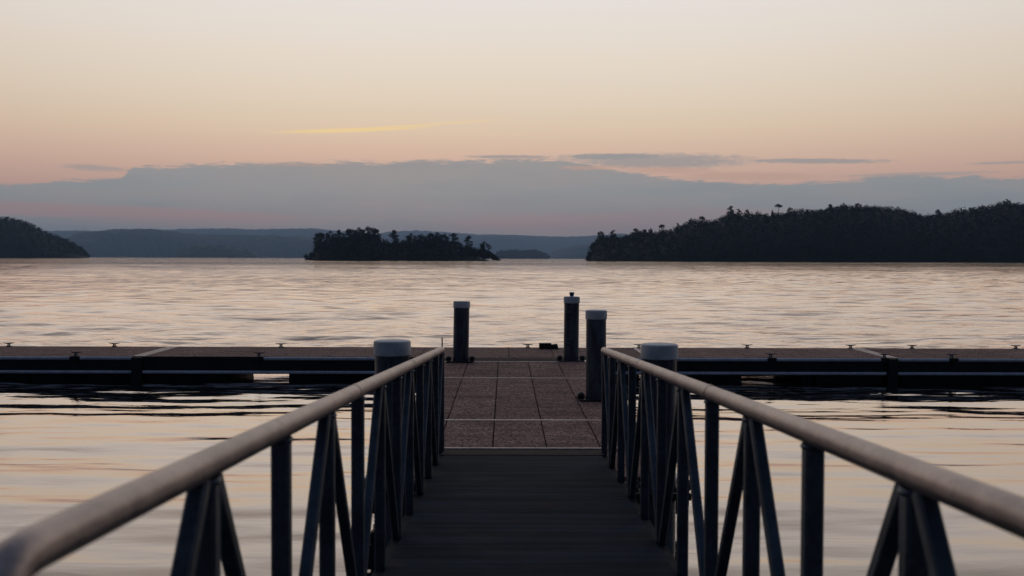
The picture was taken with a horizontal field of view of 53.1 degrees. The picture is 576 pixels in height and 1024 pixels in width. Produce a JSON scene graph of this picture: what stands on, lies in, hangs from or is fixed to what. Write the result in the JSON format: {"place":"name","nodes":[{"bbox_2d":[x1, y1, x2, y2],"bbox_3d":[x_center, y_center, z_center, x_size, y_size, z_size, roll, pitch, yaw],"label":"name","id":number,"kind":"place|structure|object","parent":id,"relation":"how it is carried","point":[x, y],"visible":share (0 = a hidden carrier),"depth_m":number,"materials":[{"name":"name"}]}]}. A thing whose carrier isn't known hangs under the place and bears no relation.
{"place":"outdoors","nodes":[
{"label":"outdoors","id":0,"kind":"place"},
{"bbox_2d":[0,220,87,257],"bbox_3d":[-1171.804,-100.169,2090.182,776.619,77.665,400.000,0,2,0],"label":"headland","id":1,"kind":"structure","parent":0,"point":[11,254],"depth_m":1922.78,"materials":[{"name":"plant"}]},
{"bbox_2d":[0,216,89,257],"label":"headland wood","id":2,"kind":"object","parent":1,"relation":"on","point":[72,246],"visible":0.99,"depth_m":1960.19,"materials":[{"name":"green plant"}]},
{"bbox_2d":[65,228,334,257],"bbox_3d":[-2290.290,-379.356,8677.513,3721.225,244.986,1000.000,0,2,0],"label":"wooded hill","id":3,"kind":"structure","parent":0,"point":[139,242],"depth_m":8337.17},
{"bbox_2d":[173,245,260,257],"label":"wooded hill","id":4,"kind":"structure","parent":0,"point":[210,251],"depth_m":6336.61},
{"bbox_2d":[44,228,631,257],"bbox_3d":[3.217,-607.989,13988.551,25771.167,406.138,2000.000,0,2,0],"label":"distant hills","id":5,"kind":"structure","parent":0,"point":[548,245],"depth_m":13531.69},
{"bbox_2d":[312,241,489,260],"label":"island","id":6,"kind":"structure","parent":0,"point":[404,257],"depth_m":954.75,"materials":[{"name":"plant"}]},
{"bbox_2d":[313,232,324,245],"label":"broadleaf tree","id":7,"kind":"object","parent":6,"relation":"on","point":[320,235],"visible":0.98,"depth_m":973.23,"materials":[{"name":"green plant"}]},
{"bbox_2d":[324,230,335,251],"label":"broadleaf tree","id":8,"kind":"object","parent":6,"relation":"on","point":[332,238],"visible":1,"depth_m":955.83,"materials":[{"name":"green plant"}]},
{"bbox_2d":[335,230,343,243],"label":"pine tree","id":9,"kind":"object","parent":6,"relation":"on","point":[338,234],"visible":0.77,"depth_m":978.52,"materials":[{"name":"green plant"}]},
{"bbox_2d":[342,229,353,242],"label":"broadleaf tree","id":10,"kind":"object","parent":6,"relation":"on","point":[349,232],"visible":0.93,"depth_m":976.27,"materials":[{"name":"green plant"}]},
{"bbox_2d":[353,227,364,242],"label":"broadleaf tree","id":11,"kind":"object","parent":6,"relation":"on","point":[358,231],"visible":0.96,"depth_m":966.73,"materials":[{"name":"green plant"}]},
{"bbox_2d":[361,226,375,244],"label":"broadleaf tree","id":12,"kind":"object","parent":6,"relation":"on","point":[368,230],"visible":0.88,"depth_m":967.21,"materials":[{"name":"green plant"}]},
{"bbox_2d":[371,229,380,240],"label":"broadleaf tree","id":13,"kind":"object","parent":6,"relation":"on","point":[374,232],"visible":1,"depth_m":955.31,"materials":[{"name":"green plant"}]},
{"bbox_2d":[388,230,398,245],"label":"pine tree","id":14,"kind":"object","parent":6,"relation":"on","point":[392,235],"visible":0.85,"depth_m":975.92,"materials":[{"name":"green plant"}]},
{"bbox_2d":[305,233,500,260],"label":"island undergrowth","id":15,"kind":"object","parent":6,"relation":"on","point":[398,248],"visible":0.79,"depth_m":956.27,"materials":[{"name":"green plant"}]},
{"bbox_2d":[404,233,418,249],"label":"broadleaf tree","id":16,"kind":"object","parent":6,"relation":"on","point":[410,238],"visible":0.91,"depth_m":971.24,"materials":[{"name":"green plant"}]},
{"bbox_2d":[416,234,426,253],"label":"broadleaf tree","id":17,"kind":"object","parent":6,"relation":"on","point":[421,242],"visible":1,"depth_m":956.54,"materials":[{"name":"green plant"}]},
{"bbox_2d":[426,233,435,251],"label":"broadleaf tree","id":18,"kind":"object","parent":6,"relation":"on","point":[430,236],"visible":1,"depth_m":960.31,"materials":[{"name":"green plant"}]},
{"bbox_2d":[433,232,442,239],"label":"broadleaf tree","id":19,"kind":"object","parent":6,"relation":"on","point":[437,235],"visible":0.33,"depth_m":979.68,"materials":[{"name":"green plant"}]},
{"bbox_2d":[440,233,449,250],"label":"broadleaf tree","id":20,"kind":"object","parent":6,"relation":"on","point":[445,237],"visible":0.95,"depth_m":963.08,"materials":[{"name":"green plant"}]},
{"bbox_2d":[449,233,459,249],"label":"pine tree","id":21,"kind":"object","parent":6,"relation":"on","point":[453,235],"visible":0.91,"depth_m":970.33,"materials":[{"name":"green plant"}]},
{"bbox_2d":[463,235,474,250],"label":"pine tree","id":22,"kind":"object","parent":6,"relation":"on","point":[467,240],"visible":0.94,"depth_m":974.66,"materials":[{"name":"green plant"}]},
{"bbox_2d":[480,241,491,259],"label":"broadleaf tree","id":23,"kind":"object","parent":6,"relation":"on","point":[482,245],"visible":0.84,"depth_m":965.65,"materials":[{"name":"green plant"}]},
{"bbox_2d":[0,257,1023,575],"bbox_3d":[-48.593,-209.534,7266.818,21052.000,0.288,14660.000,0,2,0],"label":"lake water","id":24,"kind":"structure","parent":0,"point":[64,445],"depth_m":30.25,"materials":[{"name":"grey liquid"}]},
{"bbox_2d":[373,339,410,547],"bbox_3d":[-1.060,2.373,9.066,0.327,3.841,0.327,0,2,0],"label":"mooring pile","id":25,"kind":"object","parent":24,"relation":"in","point":[389,353],"visible":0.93,"depth_m":8.89,"materials":[{"name":"metal"}]},
{"bbox_2d":[453,301,469,360],"bbox_3d":[-1.031,2.109,20.364,0.334,3.711,0.334,1,2,0],"label":"mooring pile","id":26,"kind":"object","parent":24,"relation":"in","point":[461,333],"visible":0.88,"depth_m":20.19,"materials":[{"name":"plastic"}]},
{"bbox_2d":[0,342,1023,384],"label":"floating dock","id":27,"kind":"object","parent":24,"relation":"on","point":[895,366],"visible":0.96,"depth_m":21.35,"materials":[{"name":"metal"}]},
{"bbox_2d":[539,343,558,348],"bbox_3d":[0.838,1.319,23.334,0.452,0.128,0.214,0,2,0],"label":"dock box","id":28,"kind":"object","parent":27,"relation":"on","point":[547,346],"visible":1,"depth_m":23.24,"materials":[{"name":"black plastic"}]},
{"bbox_2d":[365,355,690,513],"bbox_3d":[0.063,1.935,15.053,3.024,0.874,12.422,0,2,0],"label":"walkway dock","id":29,"kind":"object","parent":24,"relation":"on","point":[512,403],"visible":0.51,"depth_m":14.20,"materials":[{"name":"stone"}]},
{"bbox_2d":[0,346,1023,575],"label":"gangway","id":30,"kind":"object","parent":29,"relation":"on","point":[508,512],"visible":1,"depth_m":4.98,"materials":[{"name":"metal"}]},
{"bbox_2d":[564,292,579,359],"bbox_3d":[1.180,2.022,20.576,0.324,3.885,0.324,1,2,0],"label":"mooring pile","id":31,"kind":"object","parent":24,"relation":"in","point":[571,326],"visible":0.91,"depth_m":20.41,"materials":[{"name":"plastic"}]},
{"bbox_2d":[585,310,606,399],"bbox_3d":[1.218,2.221,14.930,0.314,3.816,0.314,0,2,0],"label":"mooring pile","id":32,"kind":"object","parent":24,"relation":"in","point":[595,331],"visible":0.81,"depth_m":14.76,"materials":[{"name":"metal"}]},
{"bbox_2d":[641,342,677,551],"bbox_3d":[1.294,2.392,9.082,0.327,3.816,0.327,0,2,0],"label":"mooring pile","id":33,"kind":"object","parent":24,"relation":"in","point":[663,355],"visible":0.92,"depth_m":8.92,"materials":[{"name":"metal"}]},
{"bbox_2d":[0,0,1023,236],"label":"sky","id":34,"kind":"structure","parent":0,"point":[566,118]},
{"bbox_2d":[494,249,549,258],"bbox_3d":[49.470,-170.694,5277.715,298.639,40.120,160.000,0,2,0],"label":"islet ground","id":35,"kind":"structure","parent":0,"point":[523,257],"depth_m":5208.12,"materials":[{"name":"green plant"}]},
{"bbox_2d":[549,244,591,258],"bbox_3d":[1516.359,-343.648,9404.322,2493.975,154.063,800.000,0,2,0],"label":"wooded hill","id":36,"kind":"structure","parent":0,"point":[576,252],"depth_m":9110.54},
{"bbox_2d":[590,207,1023,261],"bbox_3d":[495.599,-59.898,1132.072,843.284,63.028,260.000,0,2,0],"label":"headland","id":37,"kind":"structure","parent":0,"point":[865,257],"depth_m":1020.98,"materials":[{"name":"plant"}]},
{"bbox_2d":[597,231,604,244],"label":"broadleaf tree","id":38,"kind":"object","parent":37,"relation":"on","point":[601,236],"visible":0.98,"depth_m":1069.15,"materials":[{"name":"green plant"}]},
{"bbox_2d":[585,201,1023,260],"bbox_3d":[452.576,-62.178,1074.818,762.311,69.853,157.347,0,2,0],"label":"headland wood","id":39,"kind":"object","parent":37,"relation":"on","point":[975,212],"visible":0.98,"depth_m":1043.68,"materials":[{"name":"green plant"}]}
]}

